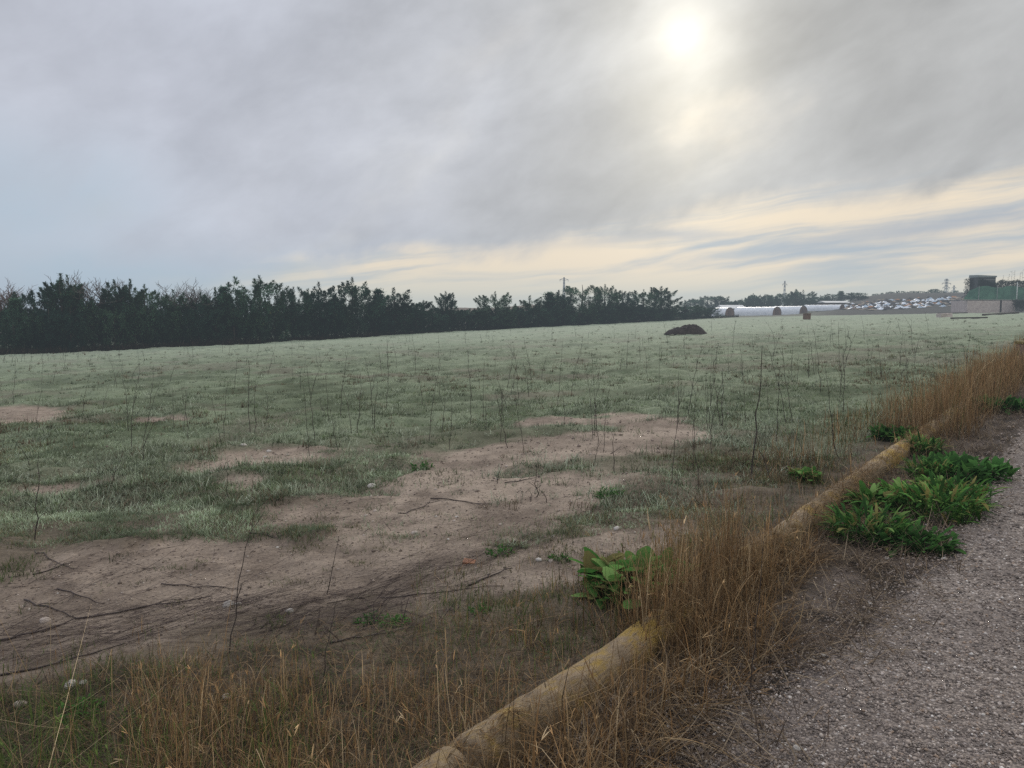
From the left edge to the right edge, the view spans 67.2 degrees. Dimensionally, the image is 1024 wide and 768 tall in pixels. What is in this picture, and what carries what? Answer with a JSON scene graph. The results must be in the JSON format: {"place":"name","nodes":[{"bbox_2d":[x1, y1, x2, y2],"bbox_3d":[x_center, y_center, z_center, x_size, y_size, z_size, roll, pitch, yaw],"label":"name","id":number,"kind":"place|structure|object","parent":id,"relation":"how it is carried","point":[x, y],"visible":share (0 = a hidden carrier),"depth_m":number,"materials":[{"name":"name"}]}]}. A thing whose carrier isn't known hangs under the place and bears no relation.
{"place":"outdoors","nodes":[
{"label":"outdoors","id":0,"kind":"place"},
{"bbox_2d":[0,412,863,767],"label":"green grass","id":1,"kind":"structure","parent":0,"point":[462,590],"depth_m":4.56,"materials":[{"name":"plant"}]},
{"bbox_2d":[0,293,1023,767],"bbox_3d":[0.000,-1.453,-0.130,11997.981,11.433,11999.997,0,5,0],"label":"field","id":2,"kind":"structure","parent":0,"point":[728,339],"depth_m":7.56,"materials":[{"name":"soil"}]},
{"bbox_2d":[0,297,39,349],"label":"conifer tree","id":3,"kind":"object","parent":2,"relation":"on","point":[14,302],"visible":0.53,"depth_m":56.84,"materials":[{"name":"green plant"}]},
{"bbox_2d":[0,280,39,345],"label":"leafless tree","id":4,"kind":"object","parent":2,"relation":"on","point":[4,299],"visible":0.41,"depth_m":57.92,"materials":[{"name":"brown plant"}]},
{"bbox_2d":[5,289,59,349],"bbox_3d":[-36.258,-4.647,58.382,4.142,5.018,3.923,-2,5,-21],"label":"conifer tree","id":5,"kind":"object","parent":2,"relation":"on","point":[32,302],"visible":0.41,"depth_m":57.72,"materials":[{"name":"green plant"}]},
{"bbox_2d":[0,618,74,640],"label":"fallen stick","id":6,"kind":"object","parent":2,"relation":"on","point":[15,636],"visible":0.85,"depth_m":4.11,"materials":[{"name":"brown wood"}]},
{"bbox_2d":[29,273,88,346],"bbox_3d":[-34.734,-5.410,59.434,3.918,6.314,3.812,2,6,25],"label":"conifer tree","id":7,"kind":"object","parent":2,"relation":"on","point":[53,302],"visible":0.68,"depth_m":58.75,"materials":[{"name":"green plant"}]},
{"bbox_2d":[0,643,123,675],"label":"fallen stick","id":8,"kind":"object","parent":2,"relation":"on","point":[34,668],"visible":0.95,"depth_m":3.77,"materials":[{"name":"brown wood"}]},
{"bbox_2d":[56,274,86,345],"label":"conifer tree","id":9,"kind":"object","parent":2,"relation":"on","point":[70,291],"visible":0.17,"depth_m":60.34,"materials":[{"name":"green plant"}]},
{"bbox_2d":[36,269,127,320],"bbox_3d":[-33.272,-5.869,61.441,5.447,6.450,7.151,3,6,33],"label":"leafless tree","id":10,"kind":"object","parent":2,"relation":"on","point":[92,292],"visible":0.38,"depth_m":61.05,"materials":[{"name":"brown plant"}]},
{"bbox_2d":[58,693,106,722],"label":"leafy weed","id":11,"kind":"object","parent":2,"relation":"on","point":[74,706],"visible":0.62,"depth_m":3.24,"materials":[{"name":"green plant"}]},
{"bbox_2d":[64,289,101,348],"bbox_3d":[-33.406,-4.855,59.705,3.303,4.993,3.818,-5,7,-44],"label":"conifer tree","id":12,"kind":"object","parent":2,"relation":"on","point":[89,305],"visible":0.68,"depth_m":59.20,"materials":[{"name":"green plant"}]},
{"bbox_2d":[94,279,139,346],"bbox_3d":[-31.743,-5.527,62.161,3.891,5.872,4.212,-2,5,-23],"label":"conifer tree","id":13,"kind":"object","parent":2,"relation":"on","point":[105,294],"visible":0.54,"depth_m":60.92,"materials":[{"name":"green plant"}]},
{"bbox_2d":[111,279,151,342],"bbox_3d":[-31.102,-5.646,62.850,3.522,5.948,3.427,1,5,16],"label":"conifer tree","id":14,"kind":"object","parent":2,"relation":"on","point":[136,297],"visible":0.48,"depth_m":62.19,"materials":[{"name":"green plant"}]},
{"bbox_2d":[75,595,211,619],"bbox_3d":[-2.116,1.287,4.458,0.713,0.022,0.133,-2,5,-23],"label":"fallen stick","id":15,"kind":"object","parent":2,"relation":"on","point":[135,608],"visible":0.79,"depth_m":4.42,"materials":[{"name":"brown wood"}]},
{"bbox_2d":[125,283,170,346],"bbox_3d":[-29.735,-5.496,63.153,3.890,5.487,4.449,-1,5,-10],"label":"conifer tree","id":16,"kind":"object","parent":2,"relation":"on","point":[151,310],"visible":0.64,"depth_m":62.48,"materials":[{"name":"green plant"}]},
{"bbox_2d":[144,299,182,344],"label":"conifer tree","id":17,"kind":"object","parent":2,"relation":"on","point":[163,306],"visible":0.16,"depth_m":64.08,"materials":[{"name":"green plant"}]},
{"bbox_2d":[157,289,196,344],"bbox_3d":[-28.557,-5.447,64.432,3.787,5.032,4.332,-4,7,-40],"label":"conifer tree","id":18,"kind":"object","parent":2,"relation":"on","point":[181,303],"visible":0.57,"depth_m":64.04,"materials":[{"name":"green plant"}]},
{"bbox_2d":[148,279,213,315],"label":"leafless tree","id":19,"kind":"object","parent":2,"relation":"on","point":[193,294],"visible":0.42,"depth_m":66.18,"materials":[{"name":"brown plant"}]},
{"bbox_2d":[182,292,226,342],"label":"conifer tree","id":20,"kind":"object","parent":2,"relation":"on","point":[191,308],"visible":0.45,"depth_m":65.36,"materials":[{"name":"green plant"}]},
{"bbox_2d":[202,287,233,339],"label":"conifer tree","id":21,"kind":"object","parent":2,"relation":"on","point":[220,304],"visible":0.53,"depth_m":66.23,"materials":[{"name":"green plant"}]},
{"bbox_2d":[211,285,235,340],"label":"conifer tree","id":22,"kind":"object","parent":2,"relation":"on","point":[221,289],"visible":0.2,"depth_m":67.26,"materials":[{"name":"green plant"}]},
{"bbox_2d":[224,290,264,342],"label":"conifer tree","id":23,"kind":"object","parent":2,"relation":"on","point":[228,303],"visible":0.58,"depth_m":66.77,"materials":[{"name":"green plant"}]},
{"bbox_2d":[229,512,263,651],"bbox_3d":[-1.308,0.981,3.787,0.093,0.733,0.091,6,1,-21],"label":"dead stalk","id":24,"kind":"object","parent":2,"relation":"on","point":[240,587],"visible":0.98,"depth_m":3.78,"materials":[{"name":"plant"}]},
{"bbox_2d":[243,296,272,341],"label":"conifer tree","id":25,"kind":"object","parent":2,"relation":"on","point":[252,307],"visible":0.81,"depth_m":67.11,"materials":[{"name":"green plant"}]},
{"bbox_2d":[226,275,291,340],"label":"conifer tree","id":26,"kind":"object","parent":2,"relation":"on","point":[257,285],"visible":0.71,"depth_m":68.55,"materials":[{"name":"green plant"}]},
{"bbox_2d":[262,301,289,339],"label":"conifer tree","id":27,"kind":"object","parent":2,"relation":"on","point":[283,322],"visible":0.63,"depth_m":69.62,"materials":[{"name":"green plant"}]},
{"bbox_2d":[274,286,320,337],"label":"conifer tree","id":28,"kind":"object","parent":2,"relation":"on","point":[292,299],"visible":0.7,"depth_m":71.51,"materials":[{"name":"green plant"}]},
{"bbox_2d":[285,305,311,338],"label":"conifer tree","id":29,"kind":"object","parent":2,"relation":"on","point":[293,323],"visible":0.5,"depth_m":71.75,"materials":[{"name":"green plant"}]},
{"bbox_2d":[304,300,330,337],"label":"conifer tree","id":30,"kind":"object","parent":2,"relation":"on","point":[320,305],"visible":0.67,"depth_m":73.87,"materials":[{"name":"green plant"}]},
{"bbox_2d":[285,282,357,336],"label":"conifer tree","id":31,"kind":"object","parent":2,"relation":"on","point":[319,297],"visible":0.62,"depth_m":74.62,"materials":[{"name":"green plant"}]},
{"bbox_2d":[317,299,351,336],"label":"conifer tree","id":32,"kind":"object","parent":2,"relation":"on","point":[330,324],"visible":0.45,"depth_m":75.62,"materials":[{"name":"green plant"}]},
{"bbox_2d":[322,297,354,337],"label":"conifer tree","id":33,"kind":"object","parent":2,"relation":"on","point":[336,323],"visible":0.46,"depth_m":75.97,"materials":[{"name":"green plant"}]},
{"bbox_2d":[0,436,710,677],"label":"twig litter","id":34,"kind":"object","parent":2,"relation":"on","point":[253,612],"visible":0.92,"depth_m":4.38,"materials":[{"name":"brown plant"}]},
{"bbox_2d":[345,300,370,336],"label":"conifer tree","id":35,"kind":"object","parent":2,"relation":"on","point":[364,313],"visible":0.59,"depth_m":78.25,"materials":[{"name":"green plant"}]},
{"bbox_2d":[327,277,389,334],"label":"conifer tree","id":36,"kind":"object","parent":2,"relation":"on","point":[357,296],"visible":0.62,"depth_m":78.37,"materials":[{"name":"green plant"}]},
{"bbox_2d":[0,409,728,661],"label":"soil crumbs","id":37,"kind":"object","parent":2,"relation":"on","point":[219,616],"visible":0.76,"depth_m":5.21,"materials":[{"name":"soil"}]},
{"bbox_2d":[0,314,738,354],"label":"undergrowth","id":38,"kind":"object","parent":2,"relation":"on","point":[21,350],"visible":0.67,"depth_m":65.59,"materials":[{"name":"green plant"}]},
{"bbox_2d":[362,301,389,335],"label":"conifer tree","id":39,"kind":"object","parent":2,"relation":"on","point":[382,319],"visible":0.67,"depth_m":80.48,"materials":[{"name":"green plant"}]},
{"bbox_2d":[367,288,395,333],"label":"conifer tree","id":40,"kind":"object","parent":2,"relation":"on","point":[377,294],"visible":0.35,"depth_m":81.55,"materials":[{"name":"green plant"}]},
{"bbox_2d":[364,287,418,332],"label":"conifer tree","id":41,"kind":"object","parent":2,"relation":"on","point":[404,304],"visible":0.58,"depth_m":83.39,"materials":[{"name":"green plant"}]},
{"bbox_2d":[380,613,411,627],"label":"leafy weed","id":42,"kind":"object","parent":2,"relation":"on","point":[396,617],"visible":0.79,"depth_m":4.13,"materials":[{"name":"green plant"}]},
{"bbox_2d":[383,306,409,333],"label":"conifer tree","id":43,"kind":"object","parent":2,"relation":"on","point":[405,325],"visible":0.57,"depth_m":83.38,"materials":[{"name":"green plant"}]},
{"bbox_2d":[391,302,429,332],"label":"conifer tree","id":44,"kind":"object","parent":2,"relation":"on","point":[418,315],"visible":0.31,"depth_m":85.38,"materials":[{"name":"green plant"}]},
{"bbox_2d":[404,309,431,331],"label":"conifer tree","id":45,"kind":"object","parent":2,"relation":"on","point":[421,323],"visible":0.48,"depth_m":85.75,"materials":[{"name":"green plant"}]},
{"bbox_2d":[412,300,439,331],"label":"conifer tree","id":46,"kind":"object","parent":2,"relation":"on","point":[427,306],"visible":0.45,"depth_m":87.52,"materials":[{"name":"green plant"}]},
{"bbox_2d":[425,312,451,331],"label":"conifer tree","id":47,"kind":"object","parent":2,"relation":"on","point":[445,326],"visible":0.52,"depth_m":88.37,"materials":[{"name":"green plant"}]},
{"bbox_2d":[431,292,463,327],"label":"conifer tree","id":48,"kind":"object","parent":2,"relation":"on","point":[448,301],"visible":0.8,"depth_m":90.79,"materials":[{"name":"green plant"}]},
{"bbox_2d":[443,307,477,329],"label":"conifer tree","id":49,"kind":"object","parent":2,"relation":"on","point":[464,316],"visible":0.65,"depth_m":91.97,"materials":[{"name":"green plant"}]},
{"bbox_2d":[455,307,503,328],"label":"conifer tree","id":50,"kind":"object","parent":2,"relation":"on","point":[479,316],"visible":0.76,"depth_m":93.23,"materials":[{"name":"green plant"}]},
{"bbox_2d":[473,291,518,329],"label":"conifer tree","id":51,"kind":"object","parent":2,"relation":"on","point":[497,304],"visible":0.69,"depth_m":96.35,"materials":[{"name":"green plant"}]},
{"bbox_2d":[485,544,514,557],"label":"leafy weed","id":52,"kind":"object","parent":2,"relation":"on","point":[499,549],"visible":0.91,"depth_m":5.23,"materials":[{"name":"green plant"}]},
{"bbox_2d":[487,311,518,328],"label":"conifer tree","id":53,"kind":"object","parent":2,"relation":"on","point":[501,315],"visible":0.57,"depth_m":95.99,"materials":[{"name":"green plant"}]},
{"bbox_2d":[0,330,1023,767],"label":"dry grass","id":54,"kind":"structure","parent":2,"relation":"on","point":[1006,370],"depth_m":3.44,"materials":[{"name":"plant"}]},
{"bbox_2d":[0,314,1023,548],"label":"frosted grass","id":55,"kind":"structure","parent":2,"relation":"on","point":[296,489],"depth_m":9.11,"materials":[{"name":"plant"}]},
{"bbox_2d":[0,382,1023,767],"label":"plant litter","id":56,"kind":"object","parent":2,"relation":"on","point":[810,650],"visible":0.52,"depth_m":3.37,"materials":[{"name":"brown plant"}]},
{"bbox_2d":[503,306,539,327],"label":"conifer tree","id":57,"kind":"object","parent":2,"relation":"on","point":[527,321],"visible":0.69,"depth_m":97.92,"materials":[{"name":"green plant"}]},
{"bbox_2d":[511,295,547,326],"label":"conifer tree","id":58,"kind":"object","parent":2,"relation":"on","point":[527,306],"visible":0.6,"depth_m":100.49,"materials":[{"name":"green plant"}]},
{"bbox_2d":[519,307,556,326],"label":"conifer tree","id":59,"kind":"object","parent":2,"relation":"on","point":[548,322],"visible":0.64,"depth_m":100.22,"materials":[{"name":"green plant"}]},
{"bbox_2d":[539,291,569,325],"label":"conifer tree","id":60,"kind":"object","parent":2,"relation":"on","point":[550,300],"visible":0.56,"depth_m":103.00,"materials":[{"name":"green plant"}]},
{"bbox_2d":[541,290,579,324],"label":"conifer tree","id":61,"kind":"object","parent":2,"relation":"on","point":[563,303],"visible":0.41,"depth_m":104.60,"materials":[{"name":"green plant"}]},
{"bbox_2d":[543,305,580,325],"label":"conifer tree","id":62,"kind":"object","parent":2,"relation":"on","point":[573,319],"visible":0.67,"depth_m":102.94,"materials":[{"name":"green plant"}]},
{"bbox_2d":[564,304,601,324],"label":"conifer tree","id":63,"kind":"object","parent":2,"relation":"on","point":[587,311],"visible":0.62,"depth_m":105.82,"materials":[{"name":"green plant"}]},
{"bbox_2d":[560,285,608,323],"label":"conifer tree","id":64,"kind":"object","parent":2,"relation":"on","point":[569,290],"visible":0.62,"depth_m":107.80,"materials":[{"name":"green plant"}]},
{"bbox_2d":[585,305,618,323],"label":"conifer tree","id":65,"kind":"object","parent":2,"relation":"on","point":[609,317],"visible":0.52,"depth_m":108.69,"materials":[{"name":"green plant"}]},
{"bbox_2d":[588,285,622,321],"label":"conifer tree","id":66,"kind":"object","parent":2,"relation":"on","point":[614,295],"visible":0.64,"depth_m":110.49,"materials":[{"name":"green plant"}]},
{"bbox_2d":[593,486,626,498],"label":"leafy weed","id":67,"kind":"object","parent":2,"relation":"on","point":[600,493],"visible":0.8,"depth_m":6.74,"materials":[{"name":"green plant"}]},
{"bbox_2d":[606,302,638,322],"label":"conifer tree","id":68,"kind":"object","parent":2,"relation":"on","point":[621,309],"visible":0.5,"depth_m":112.65,"materials":[{"name":"green plant"}]},
{"bbox_2d":[607,291,641,321],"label":"conifer tree","id":69,"kind":"object","parent":2,"relation":"on","point":[628,298],"visible":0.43,"depth_m":114.29,"materials":[{"name":"green plant"}]},
{"bbox_2d":[568,546,682,611],"bbox_3d":[0.666,1.095,4.336,0.648,0.267,0.673,-2,5,-19],"label":"leafy weed","id":70,"kind":"object","parent":2,"relation":"on","point":[592,567],"visible":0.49,"depth_m":4.31,"materials":[{"name":"green plant"}]},
{"bbox_2d":[626,289,661,319],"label":"conifer tree","id":71,"kind":"object","parent":2,"relation":"on","point":[648,301],"visible":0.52,"depth_m":117.93,"materials":[{"name":"green plant"}]},
{"bbox_2d":[628,306,664,321],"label":"conifer tree","id":72,"kind":"object","parent":2,"relation":"on","point":[654,314],"visible":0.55,"depth_m":116.52,"materials":[{"name":"green plant"}]},
{"bbox_2d":[618,548,692,591],"bbox_3d":[0.850,1.123,4.500,0.557,0.221,0.536,1,5,15],"label":"leafy weed","id":73,"kind":"object","parent":2,"relation":"on","point":[629,553],"visible":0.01,"depth_m":4.66,"materials":[{"name":"green plant"}]},
{"bbox_2d":[641,286,683,319],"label":"conifer tree","id":74,"kind":"object","parent":2,"relation":"on","point":[668,303],"visible":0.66,"depth_m":121.39,"materials":[{"name":"green plant"}]},
{"bbox_2d":[664,324,707,334],"bbox_3d":[11.190,-3.507,49.500,2.890,0.701,1.900,0,5,0],"label":"soil heap","id":75,"kind":"object","parent":2,"relation":"on","point":[694,329],"visible":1,"depth_m":48.95,"materials":[{"name":"soil"}]},
{"bbox_2d":[674,303,706,319],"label":"conifer tree","id":76,"kind":"object","parent":2,"relation":"on","point":[696,307],"visible":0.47,"depth_m":127.41,"materials":[{"name":"green plant"}]},
{"bbox_2d":[689,296,724,309],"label":"conifer tree","id":77,"kind":"object","parent":2,"relation":"on","point":[710,299],"visible":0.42,"depth_m":217.74,"materials":[{"name":"green plant"}]},
{"bbox_2d":[689,307,725,317],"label":"conifer tree","id":78,"kind":"object","parent":2,"relation":"on","point":[713,310],"visible":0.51,"depth_m":133.01,"materials":[{"name":"green plant"}]},
{"bbox_2d":[412,366,1020,767],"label":"wooden log","id":79,"kind":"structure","parent":2,"relation":"on","point":[605,652],"depth_m":3.22,"materials":[{"name":"wood"}]},
{"bbox_2d":[712,307,734,315],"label":"plastic tunnel","id":80,"kind":"structure","parent":2,"relation":"on","point":[729,311],"depth_m":175.81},
{"bbox_2d":[748,541,763,699],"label":"dead stalk","id":81,"kind":"object","parent":2,"relation":"on","point":[755,630],"visible":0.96,"depth_m":3.10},
{"bbox_2d":[751,353,761,481],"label":"dead stalk","id":82,"kind":"object","parent":2,"relation":"on","point":[756,424],"visible":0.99,"depth_m":6.96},
{"bbox_2d":[734,307,781,315],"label":"plastic tunnel","id":83,"kind":"structure","parent":2,"relation":"on","point":[749,311],"depth_m":178.41,"materials":[{"name":"plastic"}]},
{"bbox_2d":[774,306,807,314],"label":"plastic tunnel","id":84,"kind":"structure","parent":2,"relation":"on","point":[787,310],"depth_m":181.10,"materials":[{"name":"plastic"}]},
{"bbox_2d":[783,289,811,305],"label":"conifer tree","id":85,"kind":"object","parent":2,"relation":"on","point":[787,301],"visible":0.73,"depth_m":210.77,"materials":[{"name":"green plant"}]},
{"bbox_2d":[785,466,823,483],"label":"leafy weed","id":86,"kind":"object","parent":2,"relation":"on","point":[799,474],"visible":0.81,"depth_m":7.08,"materials":[{"name":"green plant"}]},
{"bbox_2d":[804,304,844,310],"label":"plastic tunnel","id":87,"kind":"structure","parent":2,"relation":"on","point":[820,307],"depth_m":180.01,"materials":[{"name":"plastic"}]},
{"bbox_2d":[814,493,917,550],"bbox_3d":[2.386,0.910,5.213,0.666,0.312,0.684,2,5,21],"label":"leafy weed","id":88,"kind":"object","parent":2,"relation":"on","point":[836,521],"visible":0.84,"depth_m":5.21,"materials":[{"name":"green plant"}]},
{"bbox_2d":[841,480,907,516],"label":"leafy weed","id":89,"kind":"object","parent":2,"relation":"on","point":[870,493],"visible":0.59,"depth_m":5.90,"materials":[{"name":"green plant"}]},
{"bbox_2d":[866,423,918,441],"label":"leafy weed","id":90,"kind":"object","parent":2,"relation":"on","point":[884,432],"visible":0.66,"depth_m":9.03,"materials":[{"name":"green plant"}]},
{"bbox_2d":[878,477,940,509],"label":"leafy weed","id":91,"kind":"object","parent":2,"relation":"on","point":[897,482],"visible":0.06,"depth_m":6.09,"materials":[{"name":"green plant"}]},
{"bbox_2d":[867,518,966,558],"bbox_3d":[2.617,1.002,5.032,0.587,0.173,0.583,-1,5,-7],"label":"leafy weed","id":92,"kind":"object","parent":2,"relation":"on","point":[931,539],"visible":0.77,"depth_m":4.94,"materials":[{"name":"green plant"}]},
{"bbox_2d":[891,428,954,456],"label":"leafy weed","id":93,"kind":"object","parent":2,"relation":"on","point":[918,438],"visible":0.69,"depth_m":8.03,"materials":[{"name":"green plant"}]},
{"bbox_2d":[895,451,969,479],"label":"leafy weed","id":94,"kind":"object","parent":2,"relation":"on","point":[923,471],"visible":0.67,"depth_m":6.90,"materials":[{"name":"green plant"}]},
{"bbox_2d":[886,474,996,526],"bbox_3d":[3.173,0.824,5.677,0.768,0.360,0.789,3,6,31],"label":"leafy weed","id":95,"kind":"object","parent":2,"relation":"on","point":[926,496],"visible":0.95,"depth_m":5.63,"materials":[{"name":"green plant"}]},
{"bbox_2d":[919,450,979,466],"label":"leafy weed","id":96,"kind":"object","parent":2,"relation":"on","point":[949,454],"visible":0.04,"depth_m":7.47,"materials":[{"name":"green plant"}]},
{"bbox_2d":[912,465,1012,511],"bbox_3d":[3.470,0.803,6.041,0.684,0.312,0.666,-3,6,-32],"label":"leafy weed","id":97,"kind":"object","parent":2,"relation":"on","point":[952,486],"visible":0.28,"depth_m":6.03,"materials":[{"name":"green plant"}]},
{"bbox_2d":[921,454,1020,485],"bbox_3d":[4.077,0.759,6.881,0.792,0.233,0.786,-1,5,-6],"label":"leafy weed","id":98,"kind":"object","parent":2,"relation":"on","point":[997,466],"visible":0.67,"depth_m":6.77,"materials":[{"name":"green plant"}]},
{"bbox_2d":[969,275,996,300],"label":"hut","id":99,"kind":"object","parent":2,"relation":"on","point":[975,282],"visible":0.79,"depth_m":135.38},
{"bbox_2d":[951,301,1015,312],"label":"concrete wall","id":100,"kind":"structure","parent":2,"relation":"on","point":[984,306],"depth_m":134.03,"materials":[{"name":"concrete"}]},
{"bbox_2d":[963,286,1023,300],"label":"green netting","id":101,"kind":"object","parent":100,"relation":"attached to","point":[991,293],"visible":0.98,"depth_m":134.01,"materials":[{"name":"fabric"}]},
{"bbox_2d":[970,395,1023,414],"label":"leafy weed","id":102,"kind":"object","parent":2,"relation":"on","point":[1016,404],"visible":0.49,"depth_m":10.75,"materials":[{"name":"green plant"}]},
{"bbox_2d":[978,278,1023,309],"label":"hedge","id":103,"kind":"object","parent":2,"relation":"on","point":[989,283],"visible":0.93,"depth_m":134.44,"materials":[{"name":"green plant"}]},
{"bbox_2d":[0,0,1023,315],"label":"sky","id":104,"kind":"structure","parent":0,"point":[466,149],"materials":[{"name":"grey"}]},
{"bbox_2d":[539,395,1023,767],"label":"gravel track","id":105,"kind":"structure","parent":0,"point":[997,596],"depth_m":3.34,"materials":[{"name":"gravel"}]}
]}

